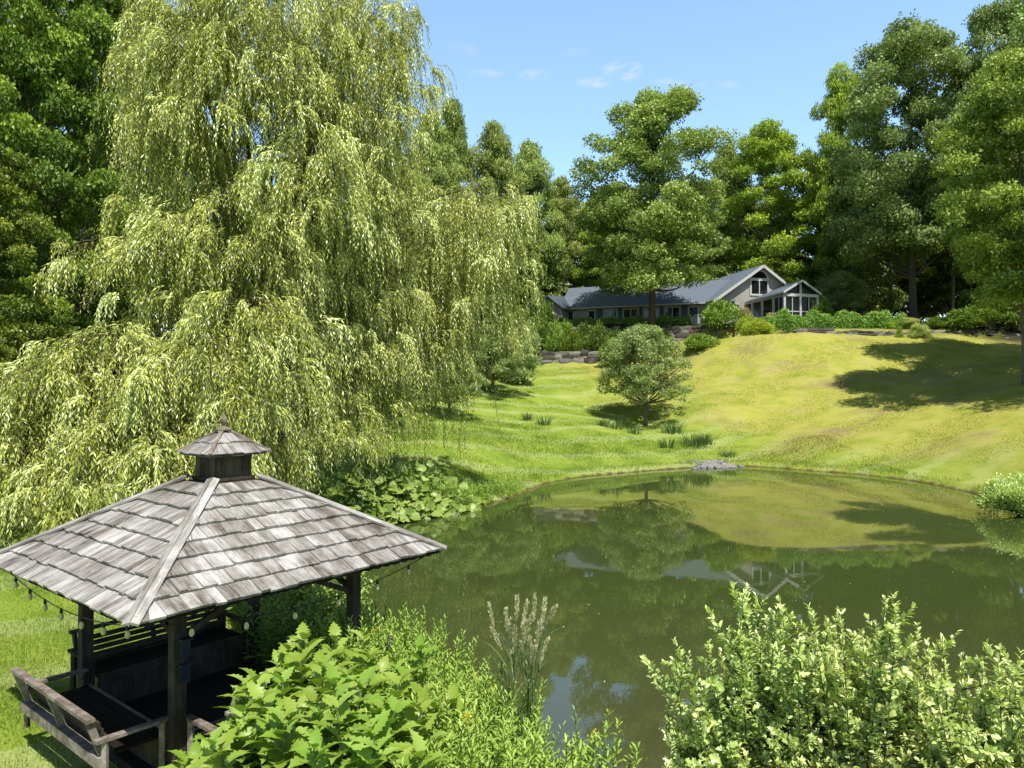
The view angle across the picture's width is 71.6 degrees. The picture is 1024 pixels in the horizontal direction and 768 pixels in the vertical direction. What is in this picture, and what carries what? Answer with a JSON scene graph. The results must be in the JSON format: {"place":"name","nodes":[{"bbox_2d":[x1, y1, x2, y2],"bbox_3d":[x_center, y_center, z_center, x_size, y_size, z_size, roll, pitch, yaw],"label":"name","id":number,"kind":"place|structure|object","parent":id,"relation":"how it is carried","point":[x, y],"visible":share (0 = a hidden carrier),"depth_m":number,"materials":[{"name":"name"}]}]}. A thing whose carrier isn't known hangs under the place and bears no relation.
{"place":"outdoors","nodes":[
{"label":"outdoors","id":0,"kind":"place"},
{"bbox_2d":[0,321,1023,767],"bbox_3d":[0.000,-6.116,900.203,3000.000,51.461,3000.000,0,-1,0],"label":"ground","id":1,"kind":"structure","parent":0,"point":[940,465],"depth_m":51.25,"materials":[{"name":"green plant"}]},
{"bbox_2d":[0,337,28,498],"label":"forest maple","id":2,"kind":"object","parent":1,"relation":"on","point":[5,350],"visible":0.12,"depth_m":20.42,"materials":[{"name":"green plant"}]},
{"bbox_2d":[0,132,67,469],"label":"forest maple","id":3,"kind":"object","parent":1,"relation":"on","point":[15,188],"visible":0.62,"depth_m":24.14,"materials":[{"name":"green plant"}]},
{"bbox_2d":[0,274,77,453],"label":"forest maple","id":4,"kind":"object","parent":1,"relation":"on","point":[54,320],"visible":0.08,"depth_m":29.48,"materials":[{"name":"green plant"}]},
{"bbox_2d":[0,0,98,245],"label":"forest maple","id":5,"kind":"object","parent":1,"relation":"on","point":[4,14],"visible":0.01,"depth_m":44.21,"materials":[{"name":"green plant"}]},
{"bbox_2d":[0,0,149,436],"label":"forest maple","id":6,"kind":"object","parent":1,"relation":"on","point":[36,55],"visible":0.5,"depth_m":32.01,"materials":[{"name":"green plant"}]},
{"bbox_2d":[0,0,220,379],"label":"forest maple","id":7,"kind":"object","parent":1,"relation":"on","point":[116,8],"visible":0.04,"depth_m":43.99,"materials":[{"name":"green plant"}]},
{"bbox_2d":[67,81,204,343],"bbox_3d":[-31.421,-12.978,58.014,13.566,25.435,14.605,1,-1,-30],"label":"forest maple","id":8,"kind":"object","parent":1,"relation":"on","point":[83,132],"depth_m":56.03,"materials":[{"name":"green plant"}]},
{"bbox_2d":[0,411,446,767],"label":"gazebo","id":9,"kind":"object","parent":1,"relation":"on","point":[221,531],"visible":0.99,"depth_m":8.71,"materials":[{"name":"grey wood"}]},
{"bbox_2d":[178,661,193,684],"bbox_3d":[-3.596,3.193,7.824,0.105,0.218,0.130,-1,-1,38],"label":"post box","id":10,"kind":"object","parent":9,"relation":"attached to","point":[183,673],"visible":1,"depth_m":7.81,"materials":[{"name":"blue paint"}]},
{"bbox_2d":[178,636,193,658],"bbox_3d":[-3.596,2.913,7.829,0.105,0.218,0.130,-1,-1,38],"label":"post box","id":11,"kind":"object","parent":9,"relation":"attached to","point":[184,647],"visible":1,"depth_m":7.82,"materials":[{"name":"blue paint"}]},
{"bbox_2d":[13,556,424,638],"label":"string lights","id":12,"kind":"object","parent":9,"relation":"hanging from","point":[127,632],"visible":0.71,"depth_m":8.18,"materials":[{"name":"black rubber"}]},
{"bbox_2d":[184,723,263,767],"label":"cup plant","id":13,"kind":"object","parent":1,"relation":"on","point":[243,733],"visible":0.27,"depth_m":5.48,"materials":[{"name":"green plant"}]},
{"bbox_2d":[158,693,297,767],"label":"cup plant","id":14,"kind":"object","parent":1,"relation":"on","point":[194,748],"visible":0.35,"depth_m":5.55,"materials":[{"name":"green plant"}]},
{"bbox_2d":[200,685,258,767],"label":"cup plant","id":15,"kind":"object","parent":1,"relation":"on","point":[230,718],"visible":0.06,"depth_m":6.43,"materials":[{"name":"green plant"}]},
{"bbox_2d":[188,162,297,350],"bbox_3d":[-26.342,-11.246,65.827,11.793,19.863,13.791,0,-1,18],"label":"woodland tree","id":16,"kind":"object","parent":1,"relation":"on","point":[230,270],"visible":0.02,"depth_m":63.60,"materials":[{"name":"green plant"}]},
{"bbox_2d":[191,696,314,767],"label":"cup plant","id":17,"kind":"object","parent":1,"relation":"on","point":[283,741],"visible":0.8,"depth_m":5.26,"materials":[{"name":"green plant"}]},
{"bbox_2d":[175,725,336,767],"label":"cup plant","id":18,"kind":"object","parent":1,"relation":"on","point":[226,738],"visible":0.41,"depth_m":5.14,"materials":[{"name":"green plant"}]},
{"bbox_2d":[220,638,323,722],"bbox_3d":[-2.171,3.468,6.577,0.960,2.003,1.182,-1,-1,36],"label":"cup plant","id":19,"kind":"object","parent":1,"relation":"on","point":[262,679],"visible":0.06,"depth_m":6.32,"materials":[{"name":"green plant"}]},
{"bbox_2d":[259,649,286,715],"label":"cup plant","id":20,"kind":"object","parent":1,"relation":"on","point":[277,658],"visible":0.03,"depth_m":6.97,"materials":[{"name":"green plant"}]},
{"bbox_2d":[240,666,306,767],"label":"cup plant","id":21,"kind":"object","parent":1,"relation":"on","point":[283,688],"visible":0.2,"depth_m":5.50,"materials":[{"name":"green plant"}]},
{"bbox_2d":[0,0,551,546],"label":"weeping willow","id":22,"kind":"object","parent":1,"relation":"on","point":[176,58],"visible":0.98,"depth_m":21.98,"materials":[{"name":"green plant"}]},
{"bbox_2d":[226,571,387,669],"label":"bank herbs","id":23,"kind":"object","parent":1,"relation":"on","point":[284,625],"visible":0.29,"depth_m":11.52,"materials":[{"name":"green plant"}]},
{"bbox_2d":[268,621,355,706],"bbox_3d":[-1.997,3.445,6.887,0.996,2.176,1.174,0,-1,0],"label":"cup plant","id":24,"kind":"object","parent":1,"relation":"on","point":[297,658],"visible":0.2,"depth_m":6.87,"materials":[{"name":"green plant"}]},
{"bbox_2d":[245,648,379,744],"bbox_3d":[-1.677,3.339,6.103,1.179,2.123,1.312,0,-1,0],"label":"cup plant","id":25,"kind":"object","parent":1,"relation":"on","point":[318,667],"visible":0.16,"depth_m":5.97,"materials":[{"name":"green plant"}]},
{"bbox_2d":[270,631,370,677],"bbox_3d":[-2.067,3.669,7.514,1.280,1.858,1.074,0,-1,-13],"label":"cup plant","id":26,"kind":"object","parent":1,"relation":"on","point":[341,658],"visible":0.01,"depth_m":7.80,"materials":[{"name":"green plant"}]},
{"bbox_2d":[272,163,371,339],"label":"broad tree","id":27,"kind":"object","parent":1,"relation":"on","point":[325,237],"visible":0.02,"depth_m":72.94,"materials":[{"name":"green plant"}]},
{"bbox_2d":[288,701,396,767],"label":"cup plant","id":28,"kind":"object","parent":1,"relation":"on","point":[364,753],"visible":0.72,"depth_m":5.05,"materials":[{"name":"green plant"}]},
{"bbox_2d":[304,647,388,731],"bbox_3d":[-1.389,3.443,6.415,1.071,2.028,1.195,1,-1,-32],"label":"cup plant","id":29,"kind":"object","parent":1,"relation":"on","point":[366,660],"visible":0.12,"depth_m":6.76,"materials":[{"name":"green plant"}]},
{"bbox_2d":[287,347,409,420],"bbox_3d":[-10.561,-0.147,44.716,8.085,5.656,8.676,0,-1,11],"label":"shrub","id":30,"kind":"object","parent":1,"relation":"on","point":[404,405],"visible":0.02,"depth_m":43.34,"materials":[{"name":"green plant"}]},
{"bbox_2d":[292,664,408,767],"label":"cup plant","id":31,"kind":"object","parent":1,"relation":"on","point":[319,760],"visible":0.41,"depth_m":5.29,"materials":[{"name":"green plant"}]},
{"bbox_2d":[303,662,422,765],"bbox_3d":[-1.208,3.320,5.659,1.101,2.112,0.999,0,-1,0],"label":"cup plant","id":32,"kind":"object","parent":1,"relation":"on","point":[342,685],"visible":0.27,"depth_m":5.50,"materials":[{"name":"green plant"}]},
{"bbox_2d":[334,629,392,695],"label":"cup plant","id":33,"kind":"object","parent":1,"relation":"on","point":[383,663],"visible":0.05,"depth_m":7.30,"materials":[{"name":"green plant"}]},
{"bbox_2d":[286,668,444,767],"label":"cup plant","id":34,"kind":"object","parent":1,"relation":"on","point":[413,712],"visible":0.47,"depth_m":5.58,"materials":[{"name":"green plant"}]},
{"bbox_2d":[301,689,446,767],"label":"cup plant","id":35,"kind":"object","parent":1,"relation":"on","point":[353,733],"visible":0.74,"depth_m":5.16,"materials":[{"name":"green plant"}]},
{"bbox_2d":[271,457,484,524],"bbox_3d":[-5.171,4.077,26.308,3.645,2.246,10.518,-1,-1,43],"label":"butterbur patch","id":36,"kind":"object","parent":1,"relation":"on","point":[381,498],"visible":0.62,"depth_m":26.64,"materials":[{"name":"green plant"}]},
{"bbox_2d":[346,147,447,336],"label":"broad tree","id":37,"kind":"object","parent":1,"relation":"on","point":[403,219],"visible":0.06,"depth_m":78.12,"materials":[{"name":"green plant"}]},
{"bbox_2d":[343,694,453,767],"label":"cup plant","id":38,"kind":"object","parent":1,"relation":"on","point":[379,720],"visible":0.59,"depth_m":5.14,"materials":[{"name":"green plant"}]},
{"bbox_2d":[379,633,441,700],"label":"cup plant","id":39,"kind":"object","parent":1,"relation":"on","point":[416,661],"visible":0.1,"depth_m":7.33,"materials":[{"name":"green plant"}]},
{"bbox_2d":[356,681,474,763],"bbox_3d":[-0.841,3.483,6.079,1.049,1.862,1.234,0,-1,0],"label":"cup plant","id":40,"kind":"object","parent":1,"relation":"on","point":[452,693],"visible":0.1,"depth_m":6.31,"materials":[{"name":"green plant"}]},
{"bbox_2d":[396,109,468,320],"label":"broad tree","id":41,"kind":"object","parent":1,"relation":"on","point":[436,174],"visible":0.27,"depth_m":90.69,"materials":[{"name":"green plant"}]},
{"bbox_2d":[414,353,489,417],"bbox_3d":[-4.449,0.052,47.864,5.833,5.216,5.251,0,-1,18],"label":"orchard tree","id":42,"kind":"object","parent":1,"relation":"on","point":[473,385],"visible":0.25,"depth_m":47.44,"materials":[{"name":"green plant"}]},
{"bbox_2d":[391,463,518,504],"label":"bank herbs","id":43,"kind":"object","parent":1,"relation":"on","point":[479,488],"visible":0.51,"depth_m":29.44,"materials":[{"name":"green plant"}]},
{"bbox_2d":[438,96,472,323],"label":"woodland tree","id":44,"kind":"object","parent":1,"relation":"on","point":[457,138],"visible":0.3,"depth_m":97.25,"materials":[{"name":"green plant"}]},
{"bbox_2d":[446,205,520,358],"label":"broad tree","id":45,"kind":"object","parent":1,"relation":"on","point":[479,239],"visible":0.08,"depth_m":82.33,"materials":[{"name":"green plant"}]},
{"bbox_2d":[308,595,666,767],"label":"bank herbs","id":46,"kind":"object","parent":1,"relation":"on","point":[480,741],"visible":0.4,"depth_m":6.52,"materials":[{"name":"green plant"}]},
{"bbox_2d":[449,324,543,394],"bbox_3d":[-1.679,-1.855,60.465,7.701,6.510,8.556,-1,-1,42],"label":"orchard tree","id":47,"kind":"object","parent":1,"relation":"on","point":[509,366],"visible":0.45,"depth_m":59.31,"materials":[{"name":"green plant"}]},
{"bbox_2d":[460,119,533,314],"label":"broad tree","id":48,"kind":"object","parent":1,"relation":"on","point":[493,165],"visible":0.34,"depth_m":95.22,"materials":[{"name":"green plant"}]},
{"bbox_2d":[489,197,549,331],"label":"woodland tree","id":49,"kind":"object","parent":1,"relation":"on","point":[531,278],"visible":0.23,"depth_m":82.95,"materials":[{"name":"green plant"}]},
{"bbox_2d":[496,320,544,384],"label":"shrub","id":50,"kind":"object","parent":1,"relation":"on","point":[518,380],"visible":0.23,"depth_m":65.36,"materials":[{"name":"green plant"}]},
{"bbox_2d":[485,591,558,766],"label":"reed grass","id":51,"kind":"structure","parent":1,"relation":"on","point":[538,640],"depth_m":6.94,"materials":[{"name":"green plant"}]},
{"bbox_2d":[499,138,576,300],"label":"broad tree","id":52,"kind":"object","parent":1,"relation":"on","point":[531,167],"visible":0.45,"depth_m":102.28,"materials":[{"name":"green plant"}]},
{"bbox_2d":[529,293,558,350],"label":"shrub","id":53,"kind":"object","parent":1,"relation":"on","point":[547,313],"visible":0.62,"depth_m":83.11,"materials":[{"name":"green plant"}]},
{"bbox_2d":[542,321,565,351],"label":"shrub","id":54,"kind":"object","parent":1,"relation":"on","point":[557,336],"visible":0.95,"depth_m":81.89,"materials":[{"name":"green plant"}]},
{"bbox_2d":[538,175,586,295],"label":"broad tree","id":55,"kind":"object","parent":1,"relation":"on","point":[569,207],"visible":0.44,"depth_m":105.85,"materials":[{"name":"green plant"}]},
{"bbox_2d":[534,349,599,363],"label":"stone wall","id":56,"kind":"structure","parent":1,"relation":"on","point":[582,356],"depth_m":79.86,"materials":[{"name":"grey stone"}]},
{"bbox_2d":[557,327,588,351],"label":"shrub","id":57,"kind":"object","parent":1,"relation":"on","point":[572,341],"visible":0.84,"depth_m":81.01,"materials":[{"name":"green plant"}]},
{"bbox_2d":[563,196,625,287],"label":"maple tree","id":58,"kind":"object","parent":1,"relation":"on","point":[591,269],"visible":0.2,"depth_m":104.69,"materials":[{"name":"green plant"}]},
{"bbox_2d":[583,318,611,351],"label":"shrub","id":59,"kind":"object","parent":1,"relation":"on","point":[597,337],"visible":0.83,"depth_m":80.65,"materials":[{"name":"green plant"}]},
{"bbox_2d":[241,195,966,324],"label":"wood","id":60,"kind":"object","parent":1,"relation":"on","point":[810,255],"visible":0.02,"depth_m":110.22,"materials":[{"name":"green wood"}]},
{"bbox_2d":[555,314,692,324],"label":"hedge","id":61,"kind":"object","parent":1,"relation":"on","point":[665,319],"visible":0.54,"depth_m":87.19,"materials":[{"name":"green plant"}]},
{"bbox_2d":[541,322,737,346],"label":"stone wall","id":62,"kind":"structure","parent":1,"relation":"on","point":[680,333],"depth_m":82.11,"materials":[{"name":"grey stone"}]},
{"bbox_2d":[596,322,694,425],"bbox_3d":[11.299,-0.580,57.854,8.291,9.115,9.210,0,-1,-23],"label":"orchard tree","id":63,"kind":"object","parent":1,"relation":"on","point":[651,344],"visible":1,"depth_m":56.92,"materials":[{"name":"green plant"}]},
{"bbox_2d":[568,83,740,325],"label":"oak tree","id":64,"kind":"object","parent":1,"relation":"on","point":[659,224],"visible":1,"depth_m":80.80,"materials":[{"name":"green plant"}]},
{"bbox_2d":[659,419,686,434],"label":"iris clump","id":65,"kind":"object","parent":1,"relation":"on","point":[669,430],"visible":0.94,"depth_m":52.66,"materials":[{"name":"green plant"}]},
{"bbox_2d":[544,264,821,323],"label":"house","id":66,"kind":"structure","parent":1,"relation":"on","point":[762,291],"depth_m":92.46,"materials":[{"name":"metal"}]},
{"bbox_2d":[664,307,679,316],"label":"window","id":67,"kind":"structure","parent":66,"relation":"in","point":[670,311],"depth_m":92.83,"materials":[{"name":"white glass"}]},
{"bbox_2d":[689,306,698,323],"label":"door","id":68,"kind":"structure","parent":66,"relation":"in","point":[694,310],"depth_m":91.88,"materials":[{"name":"white glass"}]},
{"bbox_2d":[750,269,768,295],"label":"window","id":69,"kind":"structure","parent":66,"relation":"in","point":[759,282],"depth_m":91.12,"materials":[{"name":"white glass"}]},
{"bbox_2d":[676,432,710,446],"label":"iris clump","id":70,"kind":"object","parent":1,"relation":"on","point":[694,443],"visible":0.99,"depth_m":49.33,"materials":[{"name":"green plant"}]},
{"bbox_2d":[657,200,735,280],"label":"broad tree","id":71,"kind":"object","parent":1,"relation":"on","point":[720,270],"visible":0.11,"depth_m":105.29,"materials":[{"name":"green plant"}]},
{"bbox_2d":[681,332,723,350],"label":"shrub","id":72,"kind":"object","parent":1,"relation":"on","point":[700,341],"visible":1,"depth_m":73.57,"materials":[{"name":"green plant"}]},
{"bbox_2d":[681,459,743,468],"bbox_3d":[12.775,5.142,45.458,4.022,0.491,2.244,0,-1,-20],"label":"stone pile","id":73,"kind":"object","parent":1,"relation":"on","point":[710,464],"visible":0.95,"depth_m":45.37,"materials":[{"name":"grey stone"}]},
{"bbox_2d":[701,297,746,329],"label":"shrub","id":74,"kind":"object","parent":1,"relation":"on","point":[718,313],"visible":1,"depth_m":79.00,"materials":[{"name":"green plant"}]},
{"bbox_2d":[694,144,768,279],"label":"broad tree","id":75,"kind":"object","parent":1,"relation":"on","point":[728,157],"visible":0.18,"depth_m":109.57,"materials":[{"name":"green plant"}]},
{"bbox_2d":[640,581,833,767],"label":"bayberry bush","id":76,"kind":"object","parent":1,"relation":"on","point":[742,716],"visible":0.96,"depth_m":5.73,"materials":[{"name":"green plant"}]},
{"bbox_2d":[735,314,758,335],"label":"shrub","id":77,"kind":"object","parent":1,"relation":"on","point":[741,322],"visible":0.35,"depth_m":75.97,"materials":[{"name":"green plant"}]},
{"bbox_2d":[739,317,776,335],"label":"shrub","id":78,"kind":"object","parent":1,"relation":"on","point":[761,326],"visible":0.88,"depth_m":72.75,"materials":[{"name":"green plant"}]},
{"bbox_2d":[717,117,823,283],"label":"maple tree","id":79,"kind":"object","parent":1,"relation":"on","point":[769,150],"visible":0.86,"depth_m":104.02,"materials":[{"name":"green plant"}]},
{"bbox_2d":[767,163,855,315],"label":"woodland tree","id":80,"kind":"object","parent":1,"relation":"on","point":[817,275],"visible":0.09,"depth_m":106.78,"materials":[{"name":"green plant"}]},
{"bbox_2d":[811,294,834,315],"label":"shrub","id":81,"kind":"object","parent":1,"relation":"on","point":[824,306],"visible":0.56,"depth_m":83.23,"materials":[{"name":"green plant"}]},
{"bbox_2d":[798,61,869,289],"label":"maple tree","id":82,"kind":"object","parent":1,"relation":"on","point":[831,107],"visible":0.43,"depth_m":99.74,"materials":[{"name":"green plant"}]},
{"bbox_2d":[762,307,907,330],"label":"hedge","id":83,"kind":"object","parent":1,"relation":"on","point":[783,320],"visible":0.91,"depth_m":74.92,"materials":[{"name":"green plant"}]},
{"bbox_2d":[815,270,878,312],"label":"shrub","id":84,"kind":"object","parent":1,"relation":"on","point":[838,282],"visible":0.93,"depth_m":86.76,"materials":[{"name":"green plant"}]},
{"bbox_2d":[729,591,977,767],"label":"bayberry bush","id":85,"kind":"object","parent":1,"relation":"on","point":[842,724],"visible":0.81,"depth_m":5.42,"materials":[{"name":"green plant"}]},
{"bbox_2d":[814,145,907,316],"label":"woodland tree","id":86,"kind":"object","parent":1,"relation":"on","point":[873,277],"visible":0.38,"depth_m":94.37,"materials":[{"name":"green plant"}]},
{"bbox_2d":[778,328,1020,338],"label":"stone edging","id":87,"kind":"object","parent":1,"relation":"on","point":[860,332],"visible":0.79,"depth_m":72.64,"materials":[{"name":"grey stone"}]},
{"bbox_2d":[855,161,944,315],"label":"broad tree","id":88,"kind":"object","parent":1,"relation":"on","point":[904,304],"visible":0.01,"depth_m":101.82,"materials":[{"name":"green plant"}]},
{"bbox_2d":[821,9,1004,325],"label":"tall tree","id":89,"kind":"object","parent":1,"relation":"on","point":[890,217],"visible":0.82,"depth_m":78.37,"materials":[{"name":"green plant"}]},
{"bbox_2d":[906,323,932,338],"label":"shrub","id":90,"kind":"object","parent":1,"relation":"on","point":[916,330],"visible":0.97,"depth_m":71.14,"materials":[{"name":"green plant"}]},
{"bbox_2d":[894,196,985,316],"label":"woodland tree","id":91,"kind":"object","parent":1,"relation":"on","point":[941,290],"visible":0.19,"depth_m":96.65,"materials":[{"name":"green plant"}]},
{"bbox_2d":[922,315,957,328],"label":"shrub","id":92,"kind":"object","parent":1,"relation":"on","point":[937,322],"visible":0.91,"depth_m":73.44,"materials":[{"name":"green plant"}]},
{"bbox_2d":[869,633,1023,767],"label":"bayberry bush","id":93,"kind":"object","parent":1,"relation":"on","point":[951,745],"visible":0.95,"depth_m":5.08,"materials":[{"name":"green plant"}]},
{"bbox_2d":[950,251,954,315],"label":"bare trunk","id":94,"kind":"object","parent":1,"relation":"on","point":[953,285],"visible":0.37,"depth_m":90.08,"materials":[{"name":"brown plant"}]},
{"bbox_2d":[922,108,996,306],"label":"maple tree","id":95,"kind":"object","parent":1,"relation":"on","point":[929,270],"visible":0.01,"depth_m":93.12,"materials":[{"name":"green plant"}]},
{"bbox_2d":[942,304,1004,330],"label":"shrub","id":96,"kind":"object","parent":1,"relation":"on","point":[972,316],"visible":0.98,"depth_m":71.75,"materials":[{"name":"green plant"}]},
{"bbox_2d":[926,43,1023,385],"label":"slender tree","id":97,"kind":"object","parent":1,"relation":"on","point":[1004,73],"visible":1,"depth_m":49.86,"materials":[{"name":"green plant"}]},
{"bbox_2d":[929,0,1023,330],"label":"tall tree","id":98,"kind":"object","parent":1,"relation":"on","point":[992,19],"visible":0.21,"depth_m":73.67,"materials":[{"name":"green plant"}]},
{"bbox_2d":[943,152,1022,307],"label":"broad tree","id":99,"kind":"object","parent":1,"relation":"on","point":[957,272],"visible":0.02,"depth_m":90.24,"materials":[{"name":"green plant"}]},
{"bbox_2d":[958,3,1023,215],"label":"tall tree","id":100,"kind":"object","parent":1,"relation":"on","point":[1019,28],"visible":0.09,"depth_m":55.58,"materials":[{"name":"green plant"}]},
{"bbox_2d":[971,469,1023,517],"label":"shrub","id":101,"kind":"object","parent":1,"relation":"on","point":[1005,493],"visible":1,"depth_m":26.87,"materials":[{"name":"green plant"}]},
{"bbox_2d":[993,300,1020,331],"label":"shrub","id":102,"kind":"object","parent":1,"relation":"on","point":[1012,319],"visible":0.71,"depth_m":71.20,"materials":[{"name":"green plant"}]},
{"bbox_2d":[6,0,1023,335],"label":"sky","id":103,"kind":"structure","parent":0,"point":[549,71],"materials":[{"name":"blue"}]},
{"bbox_2d":[312,466,1023,767],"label":"pond water","id":104,"kind":"structure","parent":0,"point":[650,568],"depth_m":18.10,"materials":[{"name":"green liquid"}]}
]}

